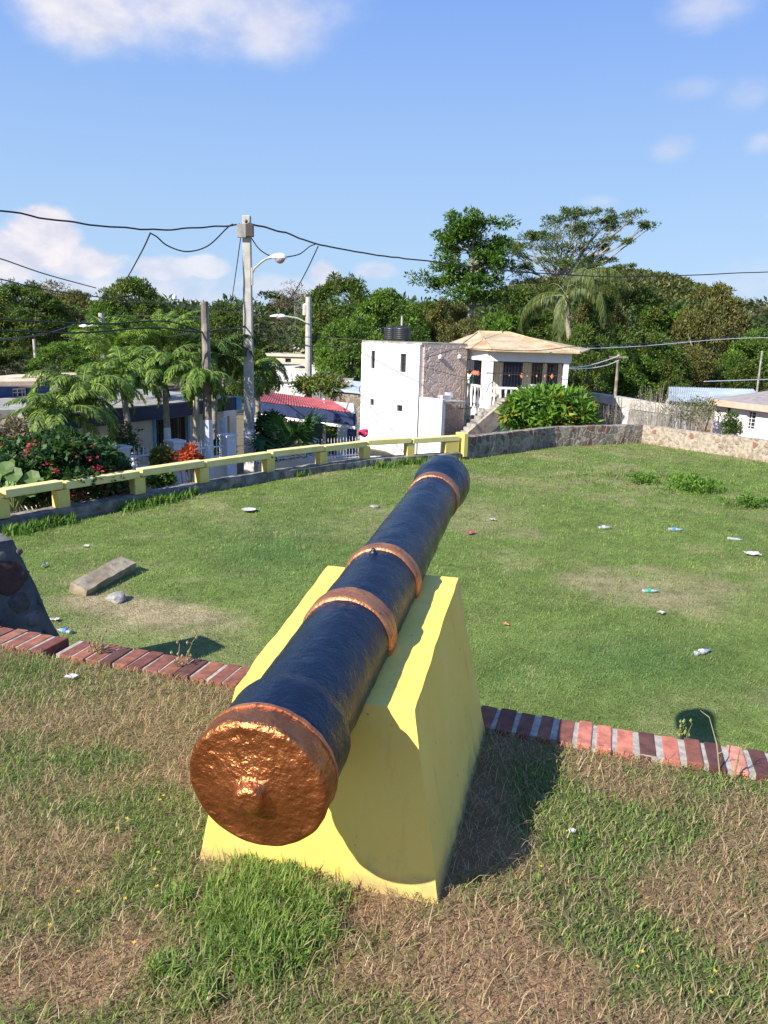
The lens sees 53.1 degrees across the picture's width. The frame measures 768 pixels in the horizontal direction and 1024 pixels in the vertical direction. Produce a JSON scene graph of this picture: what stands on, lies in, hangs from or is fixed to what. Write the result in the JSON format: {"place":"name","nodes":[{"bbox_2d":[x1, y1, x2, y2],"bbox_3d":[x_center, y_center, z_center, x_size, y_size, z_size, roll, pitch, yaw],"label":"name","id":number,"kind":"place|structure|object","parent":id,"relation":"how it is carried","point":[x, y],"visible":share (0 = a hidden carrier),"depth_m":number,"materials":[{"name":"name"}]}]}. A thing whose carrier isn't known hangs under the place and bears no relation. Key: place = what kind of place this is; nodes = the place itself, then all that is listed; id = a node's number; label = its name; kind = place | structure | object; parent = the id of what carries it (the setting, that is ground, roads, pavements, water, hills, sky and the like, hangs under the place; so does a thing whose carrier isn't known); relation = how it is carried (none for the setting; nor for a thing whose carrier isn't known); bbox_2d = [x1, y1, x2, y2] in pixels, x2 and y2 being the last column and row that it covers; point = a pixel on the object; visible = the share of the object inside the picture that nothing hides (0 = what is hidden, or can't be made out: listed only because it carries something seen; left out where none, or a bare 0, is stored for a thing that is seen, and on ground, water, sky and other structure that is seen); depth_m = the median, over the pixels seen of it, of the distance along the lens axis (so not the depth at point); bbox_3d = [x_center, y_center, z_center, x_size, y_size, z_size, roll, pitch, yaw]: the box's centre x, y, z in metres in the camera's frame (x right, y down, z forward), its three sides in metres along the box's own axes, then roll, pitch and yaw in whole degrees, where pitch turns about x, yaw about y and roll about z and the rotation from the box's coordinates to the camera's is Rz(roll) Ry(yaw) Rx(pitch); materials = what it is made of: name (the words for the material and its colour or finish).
{"place":"outdoors","nodes":[
{"label":"outdoors","id":0,"kind":"place"},
{"bbox_2d":[0,643,767,1023],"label":"mound","id":1,"kind":"object","parent":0,"point":[494,1000],"visible":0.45,"depth_m":2.45,"materials":[{"name":"green plant"}]},
{"bbox_2d":[199,566,485,903],"bbox_3d":[-0.068,0.771,3.000,0.861,0.767,1.184,5,13,13],"label":"cannon pedestal","id":2,"kind":"object","parent":1,"relation":"on","point":[393,816],"visible":0.53,"depth_m":2.52,"materials":[{"name":"yellow paint"}]},
{"bbox_2d":[190,455,469,845],"bbox_3d":[0.021,0.274,3.365,0.389,0.632,3.087,5,13,13],"label":"cannon","id":3,"kind":"object","parent":2,"relation":"on","point":[270,752],"visible":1,"depth_m":2.17,"materials":[{"name":"black metal"}]},
{"bbox_2d":[0,354,767,474],"bbox_3d":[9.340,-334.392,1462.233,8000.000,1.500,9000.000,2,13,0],"label":"ground","id":4,"kind":"structure","parent":0,"point":[240,433],"depth_m":46.24,"materials":[{"name":"soil"}]},
{"bbox_2d":[0,414,36,512],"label":"shrub","id":5,"kind":"object","parent":4,"relation":"on","point":[13,428],"visible":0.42,"depth_m":16.54,"materials":[{"name":"green plant"}]},
{"bbox_2d":[0,459,43,511],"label":"broad leaved plant","id":6,"kind":"object","parent":4,"relation":"on","point":[12,474],"visible":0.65,"depth_m":14.33,"materials":[{"name":"green plant"}]},
{"bbox_2d":[0,346,60,382],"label":"leafy tree","id":7,"kind":"object","parent":4,"relation":"on","point":[13,353],"visible":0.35,"depth_m":40.37,"materials":[{"name":"green plant"}]},
{"bbox_2d":[0,277,74,363],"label":"leafy tree","id":8,"kind":"object","parent":4,"relation":"on","point":[11,293],"visible":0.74,"depth_m":60.72,"materials":[{"name":"green plant"}]},
{"bbox_2d":[0,372,75,420],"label":"shed","id":9,"kind":"structure","parent":4,"relation":"on","point":[14,385],"depth_m":23.32,"materials":[{"name":"white paint"}]},
{"bbox_2d":[3,389,115,437],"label":"palm tree","id":10,"kind":"object","parent":4,"relation":"on","point":[47,414],"visible":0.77,"depth_m":17.11,"materials":[{"name":"green plant"}]},
{"bbox_2d":[26,341,97,374],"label":"leafy tree","id":11,"kind":"object","parent":4,"relation":"on","point":[48,352],"visible":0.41,"depth_m":42.42,"materials":[{"name":"green plant"}]},
{"bbox_2d":[0,424,130,512],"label":"flowering bush","id":12,"kind":"object","parent":4,"relation":"on","point":[67,452],"visible":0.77,"depth_m":15.29,"materials":[{"name":"green plant"}]},
{"bbox_2d":[39,289,98,361],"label":"leafy tree","id":13,"kind":"object","parent":4,"relation":"on","point":[84,301],"visible":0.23,"depth_m":67.00,"materials":[{"name":"green plant"}]},
{"bbox_2d":[22,365,146,498],"bbox_3d":[-7.237,-1.476,18.776,2.698,4.080,2.728,2,13,0],"label":"palm tree","id":14,"kind":"object","parent":4,"relation":"on","point":[72,385],"visible":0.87,"depth_m":17.90,"materials":[{"name":"green plant"}]},
{"bbox_2d":[67,299,137,365],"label":"leafy tree","id":15,"kind":"object","parent":4,"relation":"on","point":[95,308],"visible":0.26,"depth_m":55.33,"materials":[{"name":"green plant"}]},
{"bbox_2d":[62,305,161,399],"bbox_3d":[-7.970,-3.333,23.283,3.308,5.623,2.939,2,13,0],"label":"palm tree","id":16,"kind":"object","parent":4,"relation":"on","point":[109,340],"visible":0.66,"depth_m":22.75,"materials":[{"name":"green plant"}]},
{"bbox_2d":[0,388,241,508],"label":"bungalow","id":17,"kind":"object","parent":4,"relation":"on","point":[147,418],"visible":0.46,"depth_m":23.08,"materials":[{"name":"beige paint"}]},
{"bbox_2d":[156,416,184,445],"bbox_3d":[-6.636,-2.500,23.773,0.095,0.851,1.421,8,15,25],"label":"window","id":18,"kind":"structure","parent":17,"relation":"in","point":[177,424],"depth_m":23.93,"materials":[{"name":"black glass"}]},
{"bbox_2d":[81,346,170,469],"bbox_3d":[-6.931,-2.123,20.634,2.358,4.552,2.540,2,13,0],"label":"palm tree","id":19,"kind":"object","parent":4,"relation":"on","point":[117,369],"visible":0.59,"depth_m":20.16,"materials":[{"name":"green plant"}]},
{"bbox_2d":[106,419,145,464],"bbox_3d":[-6.651,-1.126,19.867,0.988,2.540,1.010,8,15,27],"label":"shrub","id":20,"kind":"object","parent":4,"relation":"on","point":[124,438],"visible":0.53,"depth_m":19.60,"materials":[{"name":"green plant"}]},
{"bbox_2d":[83,275,177,369],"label":"leafy tree","id":21,"kind":"object","parent":4,"relation":"on","point":[140,288],"visible":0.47,"depth_m":56.74,"materials":[{"name":"green plant"}]},
{"bbox_2d":[97,309,211,397],"bbox_3d":[-7.203,-3.553,24.293,3.077,5.632,2.968,7,14,23],"label":"palm tree","id":22,"kind":"object","parent":4,"relation":"on","point":[159,345],"visible":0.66,"depth_m":23.73,"materials":[{"name":"green plant"}]},
{"bbox_2d":[145,472,178,488],"bbox_3d":[-5.468,-0.362,18.845,0.915,1.580,0.792,2,13,0],"label":"shrub","id":23,"kind":"object","parent":4,"relation":"on","point":[168,479],"visible":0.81,"depth_m":18.57,"materials":[{"name":"green plant"}]},
{"bbox_2d":[147,441,179,482],"bbox_3d":[-5.527,-0.775,19.392,0.850,2.127,0.780,2,13,0],"label":"croton","id":24,"kind":"object","parent":4,"relation":"on","point":[160,455],"visible":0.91,"depth_m":19.07,"materials":[{"name":"green plant"}]},
{"bbox_2d":[114,343,215,444],"bbox_3d":[-6.100,-2.356,21.441,2.536,4.642,2.427,-10,18,-42],"label":"palm tree","id":25,"kind":"object","parent":4,"relation":"on","point":[159,362],"visible":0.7,"depth_m":20.72,"materials":[{"name":"green plant"}]},
{"bbox_2d":[97,433,237,497],"bbox_3d":[-5.648,-0.237,20.493,0.420,3.364,4.290,12,16,37],"label":"metal fence","id":26,"kind":"object","parent":4,"relation":"on","point":[227,444],"visible":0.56,"depth_m":21.03,"materials":[{"name":"white metal"}]},
{"bbox_2d":[170,442,205,483],"bbox_3d":[-4.885,-0.723,19.259,0.995,2.121,0.866,2,13,0],"label":"croton","id":27,"kind":"object","parent":4,"relation":"on","point":[187,452],"visible":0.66,"depth_m":18.97,"materials":[{"name":"orange plant"}]},
{"bbox_2d":[162,317,222,384],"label":"leafy tree","id":28,"kind":"object","parent":4,"relation":"on","point":[171,349],"visible":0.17,"depth_m":50.54,"materials":[{"name":"green plant"}]},
{"bbox_2d":[158,355,238,452],"bbox_3d":[-4.991,-2.048,20.924,2.171,4.346,2.145,2,13,0],"label":"palm tree","id":29,"kind":"object","parent":4,"relation":"on","point":[192,383],"visible":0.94,"depth_m":20.27,"materials":[{"name":"green plant"}]},
{"bbox_2d":[201,301,213,478],"bbox_3d":[-4.840,-2.139,21.095,0.332,7.040,0.332,2,13,0],"label":"utility pole","id":30,"kind":"object","parent":4,"relation":"on","point":[207,423],"visible":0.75,"depth_m":20.76,"materials":[{"name":"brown wood"}]},
{"bbox_2d":[0,318,199,330],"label":"overhead cable","id":31,"kind":"object","parent":30,"relation":"attached to","point":[98,323],"visible":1,"depth_m":18.14,"materials":[{"name":"black plastic"}]},
{"bbox_2d":[175,330,257,439],"bbox_3d":[-5.244,-3.005,23.541,2.298,5.010,2.383,-9,17,-38],"label":"palm tree","id":32,"kind":"object","parent":4,"relation":"on","point":[225,346],"visible":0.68,"depth_m":23.09,"materials":[{"name":"green plant"}]},
{"bbox_2d":[200,338,243,406],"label":"leafy tree","id":33,"kind":"object","parent":4,"relation":"on","point":[232,388],"visible":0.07,"depth_m":33.01,"materials":[{"name":"green plant"}]},
{"bbox_2d":[191,300,264,394],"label":"leafy tree","id":34,"kind":"object","parent":4,"relation":"on","point":[217,321],"visible":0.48,"depth_m":62.67,"materials":[{"name":"green plant"}]},
{"bbox_2d":[0,452,461,532],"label":"stone wall","id":35,"kind":"structure","parent":4,"relation":"on","point":[91,507],"depth_m":17.24,"materials":[{"name":"grey stone"}]},
{"bbox_2d":[0,432,467,518],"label":"railing","id":36,"kind":"object","parent":35,"relation":"on","point":[60,490],"visible":1,"depth_m":17.22,"materials":[{"name":"yellow paint"}]},
{"bbox_2d":[227,356,289,462],"bbox_3d":[-4.149,-2.975,25.253,2.062,4.230,1.929,2,13,0],"label":"palm tree","id":37,"kind":"object","parent":4,"relation":"on","point":[262,367],"visible":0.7,"depth_m":24.61,"materials":[{"name":"green plant"}]},
{"bbox_2d":[238,348,280,414],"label":"leafy tree","id":38,"kind":"object","parent":4,"relation":"on","point":[258,354],"visible":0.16,"depth_m":37.06,"materials":[{"name":"green plant"}]},
{"bbox_2d":[237,215,286,473],"bbox_3d":[-3.705,-4.030,23.676,1.445,9.613,0.438,2,13,0],"label":"utility pole","id":39,"kind":"object","parent":4,"relation":"on","point":[245,230],"visible":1,"depth_m":23.24,"materials":[{"name":"concrete"}]},
{"bbox_2d":[0,210,239,230],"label":"overhead cable","id":40,"kind":"object","parent":39,"relation":"attached to","point":[114,226],"visible":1,"depth_m":20.13,"materials":[{"name":"black plastic"}]},
{"bbox_2d":[0,325,244,333],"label":"overhead cable","id":41,"kind":"object","parent":39,"relation":"attached to","point":[110,330],"visible":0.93,"depth_m":18.75,"materials":[{"name":"black plastic"}]},
{"bbox_2d":[251,223,766,277],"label":"overhead cable","id":42,"kind":"object","parent":39,"relation":"attached to","point":[482,267],"visible":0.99,"depth_m":34.04,"materials":[{"name":"black plastic"}]},
{"bbox_2d":[243,409,295,462],"bbox_3d":[-3.631,-2.128,24.766,1.610,2.442,1.555,8,15,26],"label":"shrub","id":43,"kind":"object","parent":4,"relation":"on","point":[258,430],"visible":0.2,"depth_m":24.42,"materials":[{"name":"green plant"}]},
{"bbox_2d":[256,289,299,333],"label":"tall tree","id":44,"kind":"object","parent":4,"relation":"on","point":[271,294],"visible":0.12,"depth_m":100.59,"materials":[{"name":"green plant"}]},
{"bbox_2d":[255,453,307,471],"bbox_3d":[-3.157,-0.583,23.757,0.160,2.695,2.021,13,17,40],"label":"metal fence","id":45,"kind":"object","parent":4,"relation":"on","point":[288,462],"visible":0.22,"depth_m":23.62,"materials":[{"name":"white metal"}]},
{"bbox_2d":[241,407,327,459],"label":"fan palm","id":46,"kind":"object","parent":4,"relation":"on","point":[301,433],"visible":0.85,"depth_m":23.12,"materials":[{"name":"green plant"}]},
{"bbox_2d":[265,352,312,365],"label":"flat roofed house","id":47,"kind":"structure","parent":4,"relation":"on","point":[289,358],"depth_m":74.49,"materials":[{"name":"beige paint"}]},
{"bbox_2d":[269,279,311,351],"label":"tall tree","id":48,"kind":"object","parent":4,"relation":"on","point":[297,297],"visible":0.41,"depth_m":86.81,"materials":[{"name":"green plant"}]},
{"bbox_2d":[270,297,311,397],"bbox_3d":[-4.872,-7.135,40.296,2.198,8.063,0.431,-1,13,-10],"label":"utility pole","id":49,"kind":"object","parent":4,"relation":"on","point":[307,313],"visible":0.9,"depth_m":39.83,"materials":[{"name":"concrete"}]},
{"bbox_2d":[273,371,317,396],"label":"flat roofed house","id":50,"kind":"structure","parent":4,"relation":"on","point":[287,390],"depth_m":49.44,"materials":[{"name":"white paint"}]},
{"bbox_2d":[254,391,358,458],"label":"porch house","id":51,"kind":"structure","parent":4,"relation":"on","point":[342,417],"depth_m":29.09,"materials":[{"name":"blue paint"}]},
{"bbox_2d":[287,369,352,434],"bbox_3d":[-3.235,-5.539,39.789,3.515,3.722,3.008,10,15,32],"label":"shrub","id":52,"kind":"object","parent":4,"relation":"on","point":[326,382],"visible":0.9,"depth_m":39.02,"materials":[{"name":"green plant"}]},
{"bbox_2d":[302,436,358,463],"bbox_3d":[-1.732,-1.025,25.276,2.164,2.944,0.420,-9,16,-37],"label":"metal fence","id":53,"kind":"object","parent":4,"relation":"on","point":[311,459],"visible":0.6,"depth_m":25.16,"materials":[{"name":"white metal"}]},
{"bbox_2d":[296,271,381,366],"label":"leafy tree","id":54,"kind":"object","parent":4,"relation":"on","point":[337,286],"visible":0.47,"depth_m":61.91,"materials":[{"name":"green plant"}]},
{"bbox_2d":[328,380,360,440],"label":"shed","id":55,"kind":"structure","parent":4,"relation":"on","point":[354,399],"depth_m":38.59,"materials":[{"name":"stone"}]},
{"bbox_2d":[312,314,384,380],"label":"leafy tree","id":56,"kind":"object","parent":4,"relation":"on","point":[352,362],"visible":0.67,"depth_m":49.84,"materials":[{"name":"green plant"}]},
{"bbox_2d":[2,291,767,379],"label":"wood","id":57,"kind":"object","parent":4,"relation":"on","point":[480,313],"visible":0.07,"depth_m":80.46,"materials":[{"name":"green plant"}]},
{"bbox_2d":[343,287,431,370],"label":"leafy tree","id":58,"kind":"object","parent":4,"relation":"on","point":[375,313],"visible":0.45,"depth_m":57.41,"materials":[{"name":"green plant"}]},
{"bbox_2d":[379,320,432,341],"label":"leafy tree","id":59,"kind":"object","parent":4,"relation":"on","point":[416,330],"visible":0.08,"depth_m":53.31,"materials":[{"name":"green plant"}]},
{"bbox_2d":[360,340,467,454],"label":"white house","id":60,"kind":"structure","parent":4,"relation":"on","point":[401,389],"depth_m":34.41,"materials":[{"name":"paint"}]},
{"bbox_2d":[393,325,410,339],"bbox_3d":[0.833,-8.230,35.247,0.800,0.642,0.792,2,13,0],"label":"water tank","id":61,"kind":"object","parent":60,"relation":"on","point":[401,332],"visible":1,"depth_m":34.94,"materials":[{"name":"black plastic"}]},
{"bbox_2d":[405,300,445,342],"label":"leafy tree","id":62,"kind":"object","parent":4,"relation":"on","point":[426,306],"visible":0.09,"depth_m":67.11,"materials":[{"name":"green plant"}]},
{"bbox_2d":[424,297,476,342],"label":"leafy tree","id":63,"kind":"object","parent":4,"relation":"on","point":[436,319],"visible":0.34,"depth_m":59.39,"materials":[{"name":"green plant"}]},
{"bbox_2d":[436,316,485,342],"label":"leafy tree","id":64,"kind":"object","parent":4,"relation":"on","point":[468,326],"visible":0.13,"depth_m":48.41,"materials":[{"name":"green plant"}]},
{"bbox_2d":[403,204,520,318],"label":"tall tree","id":65,"kind":"object","parent":4,"relation":"on","point":[460,230],"visible":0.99,"depth_m":54.62,"materials":[{"name":"green plant"}]},
{"bbox_2d":[459,379,508,434],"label":"staircase","id":66,"kind":"structure","parent":4,"relation":"on","point":[483,421],"depth_m":33.34,"materials":[{"name":"concrete"}]},
{"bbox_2d":[474,312,541,338],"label":"leafy tree","id":67,"kind":"object","parent":4,"relation":"on","point":[494,322],"visible":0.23,"depth_m":49.84,"materials":[{"name":"green plant"}]},
{"bbox_2d":[450,331,589,430],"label":"house","id":68,"kind":"structure","parent":4,"relation":"on","point":[508,371],"depth_m":34.42,"materials":[{"name":"white paint"}]},
{"bbox_2d":[501,362,522,397],"bbox_3d":[5.913,-5.929,35.565,0.900,2.060,0.050,2,13,0],"label":"door","id":69,"kind":"structure","parent":68,"relation":"in","point":[512,368],"depth_m":35.47,"materials":[{"name":"blue paint"}]},
{"bbox_2d":[490,285,550,340],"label":"leafy tree","id":70,"kind":"object","parent":4,"relation":"on","point":[526,296],"visible":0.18,"depth_m":66.39,"materials":[{"name":"green plant"}]},
{"bbox_2d":[493,380,604,431],"bbox_3d":[6.193,-2.642,29.401,4.291,4.878,3.752,2,13,0],"label":"frangipani shrub","id":71,"kind":"object","parent":4,"relation":"on","point":[541,405],"visible":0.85,"depth_m":28.43,"materials":[{"name":"green plant"}]},
{"bbox_2d":[516,309,586,362],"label":"leafy tree","id":72,"kind":"object","parent":4,"relation":"on","point":[542,323],"visible":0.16,"depth_m":57.07,"materials":[{"name":"green plant"}]},
{"bbox_2d":[516,258,629,385],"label":"coconut palm","id":73,"kind":"object","parent":4,"relation":"on","point":[583,284],"visible":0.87,"depth_m":46.77,"materials":[{"name":"green plant"}]},
{"bbox_2d":[501,205,661,334],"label":"tall tree","id":74,"kind":"object","parent":4,"relation":"on","point":[563,264],"visible":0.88,"depth_m":58.73,"materials":[{"name":"green plant"}]},
{"bbox_2d":[560,323,615,401],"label":"leafy tree","id":75,"kind":"object","parent":4,"relation":"on","point":[582,334],"visible":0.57,"depth_m":44.16,"materials":[{"name":"green plant"}]},
{"bbox_2d":[570,333,631,402],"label":"leafy tree","id":76,"kind":"object","parent":4,"relation":"on","point":[620,351],"visible":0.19,"depth_m":47.66,"materials":[{"name":"green plant"}]},
{"bbox_2d":[570,284,632,340],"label":"leafy tree","id":77,"kind":"object","parent":4,"relation":"on","point":[580,316],"visible":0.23,"depth_m":69.17,"materials":[{"name":"green plant"}]},
{"bbox_2d":[461,424,767,462],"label":"stone wall","id":78,"kind":"structure","parent":4,"relation":"on","point":[509,442],"depth_m":25.64,"materials":[{"name":"beige stone"}]},
{"bbox_2d":[575,392,678,426],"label":"wall","id":79,"kind":"structure","parent":4,"relation":"on","point":[609,399],"depth_m":36.16,"materials":[{"name":"white concrete"}]},
{"bbox_2d":[585,283,673,369],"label":"leafy tree","id":80,"kind":"object","parent":4,"relation":"on","point":[652,308],"visible":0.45,"depth_m":62.01,"materials":[{"name":"green plant"}]},
{"bbox_2d":[600,353,668,403],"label":"leafy tree","id":81,"kind":"object","parent":4,"relation":"on","point":[633,390],"visible":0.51,"depth_m":47.94,"materials":[{"name":"green plant"}]},
{"bbox_2d":[608,332,693,411],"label":"leafy tree","id":82,"kind":"object","parent":4,"relation":"on","point":[675,356],"visible":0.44,"depth_m":49.57,"materials":[{"name":"green plant"}]},
{"bbox_2d":[625,385,687,427],"bbox_3d":[11.086,-2.934,31.577,2.558,4.711,2.413,5,14,14],"label":"shrub","id":83,"kind":"object","parent":4,"relation":"on","point":[658,415],"visible":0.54,"depth_m":31.24,"materials":[{"name":"grey plant"}]},
{"bbox_2d":[649,366,692,402],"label":"leafy tree","id":84,"kind":"object","parent":4,"relation":"on","point":[676,380],"visible":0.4,"depth_m":48.76,"materials":[{"name":"green plant"}]},
{"bbox_2d":[637,305,715,399],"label":"leafy tree","id":85,"kind":"object","parent":4,"relation":"on","point":[672,316],"visible":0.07,"depth_m":61.89,"materials":[{"name":"green plant"}]},
{"bbox_2d":[648,342,723,393],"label":"leafy tree","id":86,"kind":"object","parent":4,"relation":"on","point":[699,357],"visible":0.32,"depth_m":50.89,"materials":[{"name":"green plant"}]},
{"bbox_2d":[659,394,723,431],"bbox_3d":[12.853,-2.918,32.532,2.458,4.341,2.105,-5,15,-27],"label":"shrub","id":87,"kind":"object","parent":4,"relation":"on","point":[708,412],"visible":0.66,"depth_m":32.09,"materials":[{"name":"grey plant"}]},
{"bbox_2d":[669,280,752,383],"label":"leafy tree","id":88,"kind":"object","parent":4,"relation":"on","point":[717,293],"visible":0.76,"depth_m":56.66,"materials":[{"name":"green plant"}]},
{"bbox_2d":[666,386,755,428],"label":"sheet roof shed","id":89,"kind":"structure","parent":4,"relation":"on","point":[686,392],"depth_m":44.05,"materials":[{"name":"metal"}]},
{"bbox_2d":[719,409,744,435],"bbox_3d":[13.531,-2.104,30.205,0.964,3.846,0.894,2,13,0],"label":"shrub","id":90,"kind":"object","parent":4,"relation":"on","point":[733,425],"visible":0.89,"depth_m":29.80,"materials":[{"name":"green plant"}]},
{"bbox_2d":[701,356,766,391],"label":"leafy tree","id":91,"kind":"object","parent":4,"relation":"on","point":[743,365],"visible":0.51,"depth_m":51.86,"materials":[{"name":"green plant"}]},
{"bbox_2d":[708,391,767,439],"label":"white cottage","id":92,"kind":"structure","parent":4,"relation":"on","point":[752,408],"depth_m":31.71,"materials":[{"name":"paint"}]},
{"bbox_2d":[717,328,767,389],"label":"leafy tree","id":93,"kind":"object","parent":4,"relation":"on","point":[741,347],"visible":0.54,"depth_m":53.70,"materials":[{"name":"green plant"}]},
{"bbox_2d":[0,0,767,327],"label":"sky","id":94,"kind":"structure","parent":0,"point":[355,125],"materials":[{"name":"blue"}]},
{"bbox_2d":[0,442,767,753],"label":"lawn","id":95,"kind":"structure","parent":0,"point":[217,612],"depth_m":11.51,"materials":[{"name":"plant"}]},
{"bbox_2d":[0,533,58,636],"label":"stone pedestal","id":96,"kind":"object","parent":95,"relation":"on","point":[21,604],"visible":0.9,"depth_m":7.31,"materials":[{"name":"grey stone"}]},
{"bbox_2d":[69,556,135,595],"bbox_3d":[-4.051,0.941,11.108,0.295,0.183,1.149,21,21,11],"label":"concrete slab","id":97,"kind":"object","parent":95,"relation":"on","point":[106,574],"depth_m":10.99,"materials":[{"name":"beige concrete"}]},
{"bbox_2d":[0,626,767,782],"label":"brick wall","id":98,"kind":"structure","parent":95,"relation":"on","point":[697,753],"depth_m":3.54,"materials":[{"name":"brick"}]},
{"bbox_2d":[664,471,726,492],"bbox_3d":[7.825,-0.742,19.355,1.492,0.415,1.986,2,13,0],"label":"weed patch","id":99,"kind":"object","parent":95,"relation":"on","point":[691,481],"visible":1,"depth_m":19.03,"materials":[{"name":"green plant"}]},
{"bbox_2d":[719,491,767,507],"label":"weed patch","id":100,"kind":"object","parent":95,"relation":"on","point":[745,500],"visible":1,"depth_m":17.32,"materials":[{"name":"green plant"}]},
{"bbox_2d":[450,268,767,349],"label":"hill","id":101,"kind":"structure","parent":0,"point":[670,283],"depth_m":194.08,"materials":[{"name":"green plant"}]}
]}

